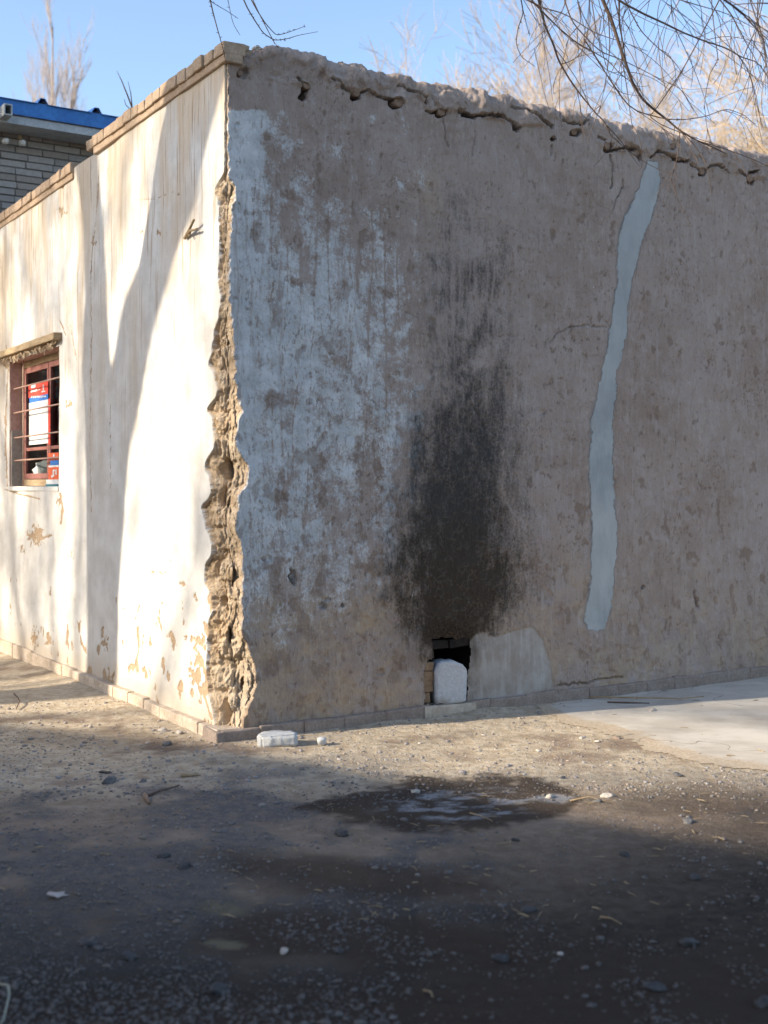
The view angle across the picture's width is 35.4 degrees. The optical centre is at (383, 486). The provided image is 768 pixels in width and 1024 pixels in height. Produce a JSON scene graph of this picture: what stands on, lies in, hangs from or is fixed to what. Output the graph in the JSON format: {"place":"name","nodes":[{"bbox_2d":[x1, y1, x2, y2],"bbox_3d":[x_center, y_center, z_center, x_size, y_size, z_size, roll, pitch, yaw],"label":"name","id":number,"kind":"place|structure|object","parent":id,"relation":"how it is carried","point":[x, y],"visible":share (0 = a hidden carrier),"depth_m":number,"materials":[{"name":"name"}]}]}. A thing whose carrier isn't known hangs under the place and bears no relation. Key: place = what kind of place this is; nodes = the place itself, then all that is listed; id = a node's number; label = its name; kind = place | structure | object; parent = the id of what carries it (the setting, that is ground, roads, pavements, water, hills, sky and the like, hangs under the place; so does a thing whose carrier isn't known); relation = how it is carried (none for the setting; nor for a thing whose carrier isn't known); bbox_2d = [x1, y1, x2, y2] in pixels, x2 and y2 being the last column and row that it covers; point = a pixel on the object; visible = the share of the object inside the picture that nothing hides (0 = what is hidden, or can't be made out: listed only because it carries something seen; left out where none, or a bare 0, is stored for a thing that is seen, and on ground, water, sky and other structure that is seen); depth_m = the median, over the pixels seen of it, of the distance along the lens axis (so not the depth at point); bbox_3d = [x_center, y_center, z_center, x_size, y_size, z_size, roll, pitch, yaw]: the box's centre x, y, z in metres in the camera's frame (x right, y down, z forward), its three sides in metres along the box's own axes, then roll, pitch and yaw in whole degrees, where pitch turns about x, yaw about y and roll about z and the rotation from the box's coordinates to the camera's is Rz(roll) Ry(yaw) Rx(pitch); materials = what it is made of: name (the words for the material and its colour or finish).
{"place":"outdoors","nodes":[
{"label":"outdoors","id":0,"kind":"place"},
{"bbox_2d":[11,431,21,485],"bbox_3d":[-2.862,-0.218,9.412,0.106,0.431,0.019,0,0,-33],"label":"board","id":1,"kind":"object","parent":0,"point":[16,466],"visible":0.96,"depth_m":9.40,"materials":[{"name":"wood"}]},
{"bbox_2d":[0,652,767,1023],"bbox_3d":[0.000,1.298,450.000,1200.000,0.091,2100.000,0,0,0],"label":"ground","id":2,"kind":"structure","parent":0,"point":[550,832],"depth_m":4.03,"materials":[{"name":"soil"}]},
{"bbox_2d":[0,983,9,1023],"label":"wire","id":3,"kind":"object","parent":2,"relation":"on","point":[3,984],"visible":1,"depth_m":2.90,"materials":[{"name":"grey metal"}]},
{"bbox_2d":[9,34,79,106],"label":"tall poplar","id":4,"kind":"object","parent":2,"relation":"on","point":[69,56],"visible":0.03,"depth_m":43.18,"materials":[{"name":"brown plant"}]},
{"bbox_2d":[46,891,68,897],"bbox_3d":[-1.015,1.270,3.743,0.070,0.006,0.050,6,7,-17],"label":"leaf","id":5,"kind":"object","parent":2,"relation":"on","point":[56,894],"visible":1,"depth_m":3.75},
{"bbox_2d":[21,0,95,110],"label":"tall poplar","id":6,"kind":"object","parent":2,"relation":"on","point":[73,94],"visible":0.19,"depth_m":40.10,"materials":[{"name":"brown plant"}]},
{"bbox_2d":[0,97,117,212],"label":"brick building","id":7,"kind":"structure","parent":2,"relation":"on","point":[41,140],"depth_m":11.08,"materials":[{"name":"grey brick"}]},
{"bbox_2d":[78,939,97,946],"bbox_3d":[-0.824,1.274,3.352,0.053,0.026,0.033,0,0,-23],"label":"stone","id":8,"kind":"object","parent":2,"relation":"on","point":[88,942],"visible":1,"depth_m":3.35,"materials":[{"name":"grey stone"}]},
{"bbox_2d":[99,770,111,773],"bbox_3d":[-1.244,1.275,5.364,0.062,0.010,0.033,12,1,-22],"label":"scrap","id":9,"kind":"object","parent":2,"relation":"on","point":[105,772],"visible":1,"depth_m":5.36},
{"bbox_2d":[101,776,116,784],"bbox_3d":[-1.184,1.272,5.201,0.052,0.039,0.076,0,0,17],"label":"stone","id":10,"kind":"object","parent":2,"relation":"on","point":[109,780],"visible":1,"depth_m":5.18,"materials":[{"name":"grey stone"}]},
{"bbox_2d":[117,72,132,107],"bbox_3d":[-2.265,-1.166,10.709,0.180,4.994,0.242,0,0,0],"label":"sapling","id":11,"kind":"object","parent":2,"relation":"on","point":[130,102],"visible":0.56,"depth_m":10.60,"materials":[{"name":"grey plant"}]},
{"bbox_2d":[121,951,136,959],"bbox_3d":[-0.690,1.274,3.266,0.040,0.023,0.039,0,0,14],"label":"stone","id":12,"kind":"object","parent":2,"relation":"on","point":[127,955],"visible":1,"depth_m":3.26,"materials":[{"name":"grey stone"}]},
{"bbox_2d":[142,793,150,804],"bbox_3d":[-0.965,1.273,4.899,0.019,0.020,0.138,0,0,-19],"label":"stick","id":13,"kind":"object","parent":2,"relation":"on","point":[145,796],"visible":1,"depth_m":4.90,"materials":[{"name":"wood"}]},
{"bbox_2d":[158,727,167,731],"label":"stone","id":14,"kind":"object","parent":2,"relation":"on","point":[163,729],"visible":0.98,"depth_m":6.27,"materials":[{"name":"beige stone"}]},
{"bbox_2d":[156,852,170,857],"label":"stone","id":15,"kind":"object","parent":2,"relation":"on","point":[164,855],"visible":1,"depth_m":4.14,"materials":[{"name":"grey stone"}]},
{"bbox_2d":[148,785,179,796],"bbox_3d":[-0.914,1.269,5.026,0.020,0.018,0.178,0,0,35],"label":"stick","id":16,"kind":"object","parent":2,"relation":"on","point":[156,792],"visible":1,"depth_m":5.01,"materials":[{"name":"wood"}]},
{"bbox_2d":[162,740,171,745],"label":"stone","id":17,"kind":"object","parent":2,"relation":"on","point":[166,743],"visible":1,"depth_m":5.96,"materials":[{"name":"grey stone"}]},
{"bbox_2d":[176,730,184,733],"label":"stone","id":18,"kind":"object","parent":2,"relation":"on","point":[180,732],"visible":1,"depth_m":6.20,"materials":[{"name":"beige stone"}]},
{"bbox_2d":[176,861,190,869],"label":"stone","id":19,"kind":"object","parent":2,"relation":"on","point":[183,865],"visible":1,"depth_m":4.03,"materials":[{"name":"grey stone"}]},
{"bbox_2d":[180,773,198,777],"bbox_3d":[-0.857,1.274,5.306,0.080,0.018,0.017,0,0,-13],"label":"stick","id":20,"kind":"object","parent":2,"relation":"on","point":[189,774],"visible":1,"depth_m":5.30,"materials":[{"name":"brown wood"}]},
{"bbox_2d":[208,982,227,995],"bbox_3d":[-0.422,1.276,3.051,0.046,0.033,0.060,-5,-6,40],"label":"stone","id":21,"kind":"object","parent":2,"relation":"on","point":[217,988],"visible":1,"depth_m":3.04,"materials":[{"name":"grey stone"}]},
{"bbox_2d":[208,0,317,61],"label":"branch","id":22,"kind":"object","parent":2,"relation":"on","point":[253,2],"visible":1,"depth_m":5.68,"materials":[{"name":"brown plant"}]},
{"bbox_2d":[257,730,297,746],"bbox_3d":[-0.527,1.248,5.946,0.202,0.067,0.134,-2,2,-7],"label":"concrete block","id":23,"kind":"object","parent":2,"relation":"on","point":[276,738],"depth_m":5.89,"materials":[{"name":"white concrete"}]},
{"bbox_2d":[280,947,287,954],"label":"stone","id":24,"kind":"object","parent":2,"relation":"on","point":[283,950],"visible":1,"depth_m":3.30,"materials":[{"name":"white stone"}]},
{"bbox_2d":[317,737,326,745],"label":"pebble","id":25,"kind":"object","parent":2,"relation":"on","point":[321,741],"visible":1,"depth_m":5.93,"materials":[{"name":"stone"}]},
{"bbox_2d":[333,947,343,953],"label":"stone","id":26,"kind":"object","parent":2,"relation":"on","point":[337,950],"visible":1,"depth_m":3.30,"materials":[{"name":"grey stone"}]},
{"bbox_2d":[334,828,348,836],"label":"stone","id":27,"kind":"object","parent":2,"relation":"on","point":[339,832],"visible":1,"depth_m":4.41,"materials":[{"name":"grey stone"}]},
{"bbox_2d":[0,697,763,919],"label":"straw litter","id":28,"kind":"object","parent":2,"relation":"on","point":[520,913],"visible":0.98,"depth_m":4.32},
{"bbox_2d":[0,41,767,742],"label":"mud house","id":29,"kind":"structure","parent":2,"relation":"on","point":[360,395],"depth_m":6.91,"materials":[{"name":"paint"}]},
{"bbox_2d":[8,346,59,490],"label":"window","id":30,"kind":"structure","parent":29,"relation":"in","point":[34,380],"depth_m":9.16,"materials":[{"name":"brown wood"}]},
{"bbox_2d":[32,460,46,473],"bbox_3d":[-2.570,-0.111,9.187,0.235,0.188,0.110,2,-6,-8],"label":"plastic bag","id":31,"kind":"object","parent":29,"relation":"in","point":[41,467],"visible":0.36,"depth_m":9.15,"materials":[{"name":"white plastic"}]},
{"bbox_2d":[183,219,198,239],"bbox_3d":[-1.015,-1.346,6.309,0.029,0.079,0.212,0,0,-24],"label":"peg","id":32,"kind":"object","parent":29,"relation":"attached to","point":[188,232],"visible":1,"depth_m":6.29,"materials":[{"name":"brown wood"}]},
{"bbox_2d":[251,45,262,50],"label":"roof stone","id":33,"kind":"object","parent":29,"relation":"on","point":[256,47],"visible":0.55,"depth_m":6.19,"materials":[{"name":"grey stone"}]},
{"bbox_2d":[429,658,466,703],"bbox_3d":[0.352,1.090,6.754,0.191,0.238,0.148,0,0,-19],"label":"stone block","id":34,"kind":"object","parent":29,"relation":"in","point":[450,682],"depth_m":6.69,"materials":[{"name":"white stone"}]},
{"bbox_2d":[410,789,420,793],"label":"stone","id":35,"kind":"object","parent":2,"relation":"on","point":[416,791],"visible":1,"depth_m":5.03,"materials":[{"name":"grey stone"}]},
{"bbox_2d":[390,31,534,102],"bbox_3d":[0.273,-4.278,26.256,10.174,11.483,8.931,0,0,-22],"label":"bare tree","id":36,"kind":"object","parent":2,"relation":"on","point":[458,77],"depth_m":26.02,"materials":[{"name":"beige plant"}]},
{"bbox_2d":[470,812,492,821],"bbox_3d":[0.373,1.272,4.638,0.007,0.012,0.140,0,0,-33],"label":"stick","id":37,"kind":"object","parent":2,"relation":"on","point":[480,815],"visible":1,"depth_m":4.64,"materials":[{"name":"brown wood"}]},
{"bbox_2d":[490,953,508,962],"bbox_3d":[0.313,1.278,3.263,0.052,0.024,0.039,5,2,20],"label":"stone","id":38,"kind":"object","parent":2,"relation":"on","point":[500,958],"visible":1,"depth_m":3.25,"materials":[{"name":"grey stone"}]},
{"bbox_2d":[510,838,519,841],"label":"stone","id":39,"kind":"object","parent":2,"relation":"on","point":[514,839],"visible":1,"depth_m":4.34,"materials":[{"name":"grey stone"}]},
{"bbox_2d":[358,0,681,132],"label":"bare tree","id":40,"kind":"object","parent":2,"relation":"on","point":[549,63],"visible":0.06,"depth_m":25.37,"materials":[{"name":"brown plant"}]},
{"bbox_2d":[520,905,536,913],"bbox_3d":[0.436,1.280,3.631,0.056,0.024,0.041,-5,1,-26],"label":"stone","id":41,"kind":"object","parent":2,"relation":"on","point":[526,909],"visible":0.98,"depth_m":3.62,"materials":[{"name":"grey stone"}]},
{"bbox_2d":[437,0,630,123],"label":"bare tree","id":42,"kind":"object","parent":2,"relation":"on","point":[539,66],"visible":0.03,"depth_m":24.83,"materials":[{"name":"beige plant"}]},
{"bbox_2d":[432,0,647,128],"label":"bare tree","id":43,"kind":"object","parent":2,"relation":"on","point":[558,89],"visible":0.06,"depth_m":30.79,"materials":[{"name":"brown plant"}]},
{"bbox_2d":[545,794,554,798],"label":"stone","id":44,"kind":"object","parent":2,"relation":"on","point":[549,796],"visible":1,"depth_m":4.95,"materials":[{"name":"white stone"}]},
{"bbox_2d":[570,796,609,802],"bbox_3d":[0.838,1.273,4.898,0.160,0.014,0.048,0,0,10],"label":"stick","id":45,"kind":"object","parent":2,"relation":"on","point":[586,797],"visible":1,"depth_m":4.90,"materials":[{"name":"brown wood"}]},
{"bbox_2d":[600,792,613,797],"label":"stone","id":46,"kind":"object","parent":2,"relation":"on","point":[606,795],"visible":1,"depth_m":4.96,"materials":[{"name":"white stone"}]},
{"bbox_2d":[600,916,621,923],"bbox_3d":[0.670,1.278,3.552,0.006,0.011,0.077,0,0,-43],"label":"stick","id":47,"kind":"object","parent":2,"relation":"on","point":[610,918],"visible":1,"depth_m":3.55,"materials":[{"name":"brown wood"}]},
{"bbox_2d":[619,851,629,857],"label":"stone","id":48,"kind":"object","parent":2,"relation":"on","point":[623,854],"visible":1,"depth_m":4.17,"materials":[{"name":"grey stone"}]},
{"bbox_2d":[494,0,765,146],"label":"bare tree","id":49,"kind":"object","parent":2,"relation":"on","point":[666,105],"visible":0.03,"depth_m":35.85,"materials":[{"name":"beige plant"}]},
{"bbox_2d":[513,0,767,223],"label":"willow tree","id":50,"kind":"object","parent":2,"relation":"on","point":[539,6],"visible":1,"depth_m":5.63,"materials":[{"name":"brown plant"}]},
{"bbox_2d":[545,82,747,145],"bbox_3d":[5.924,-4.229,28.858,8.852,11.382,10.084,0,0,22],"label":"bare tree","id":51,"kind":"object","parent":2,"relation":"on","point":[676,121],"depth_m":28.82,"materials":[{"name":"beige plant"}]},
{"bbox_2d":[536,677,767,770],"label":"concrete apron","id":52,"kind":"object","parent":2,"relation":"on","point":[726,719],"visible":0.91,"depth_m":6.57,"materials":[{"name":"grey concrete"}]},
{"bbox_2d":[607,701,648,703],"bbox_3d":[1.438,1.274,7.079,0.245,0.017,0.021,0,0,4],"label":"stick","id":53,"kind":"object","parent":52,"relation":"on","point":[627,702],"visible":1,"depth_m":7.07,"materials":[{"name":"wood"}]},
{"bbox_2d":[589,696,703,698],"bbox_3d":[1.548,1.264,7.196,0.723,0.025,0.046,0,0,5],"label":"stick","id":54,"kind":"object","parent":52,"relation":"on","point":[641,697],"visible":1,"depth_m":7.18,"materials":[{"name":"brown wood"}]},
{"bbox_2d":[641,981,667,991],"bbox_3d":[0.687,1.276,3.064,0.070,0.027,0.041,-2,-6,9],"label":"stone","id":55,"kind":"object","parent":2,"relation":"on","point":[655,986],"visible":1,"depth_m":3.06,"materials":[{"name":"grey stone"}]},
{"bbox_2d":[582,21,767,153],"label":"bare tree","id":56,"kind":"object","parent":2,"relation":"on","point":[648,82],"visible":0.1,"depth_m":28.57,"materials":[{"name":"beige plant"}]},
{"bbox_2d":[672,772,682,776],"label":"stone","id":57,"kind":"object","parent":2,"relation":"on","point":[677,774],"visible":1,"depth_m":5.30,"materials":[{"name":"grey stone"}]},
{"bbox_2d":[594,37,767,153],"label":"bare tree","id":58,"kind":"object","parent":2,"relation":"on","point":[751,138],"visible":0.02,"depth_m":20.01,"materials":[{"name":"beige plant"}]},
{"bbox_2d":[682,818,693,824],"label":"stone","id":59,"kind":"object","parent":2,"relation":"on","point":[688,821],"visible":1,"depth_m":4.57,"materials":[{"name":"white stone"}]},
{"bbox_2d":[679,938,699,946],"bbox_3d":[0.856,1.280,3.382,0.063,0.028,0.044,-3,0,-41],"label":"stone","id":60,"kind":"object","parent":2,"relation":"on","point":[685,942],"visible":1,"depth_m":3.37,"materials":[{"name":"grey stone"}]},
{"bbox_2d":[612,0,767,152],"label":"bare tree","id":61,"kind":"object","parent":2,"relation":"on","point":[724,93],"visible":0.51,"depth_m":23.79,"materials":[{"name":"brown plant"}]},
{"bbox_2d":[688,873,700,880],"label":"stone","id":62,"kind":"object","parent":2,"relation":"on","point":[694,876],"visible":1,"depth_m":3.92,"materials":[{"name":"grey stone"}]},
{"bbox_2d":[754,995,767,1008],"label":"stone","id":63,"kind":"object","parent":2,"relation":"on","point":[761,1002],"visible":1,"depth_m":2.97,"materials":[{"name":"grey stone"}]},
{"bbox_2d":[0,0,767,149],"label":"sky","id":64,"kind":"structure","parent":0,"point":[147,42],"materials":[{"name":"blue"}]}
]}

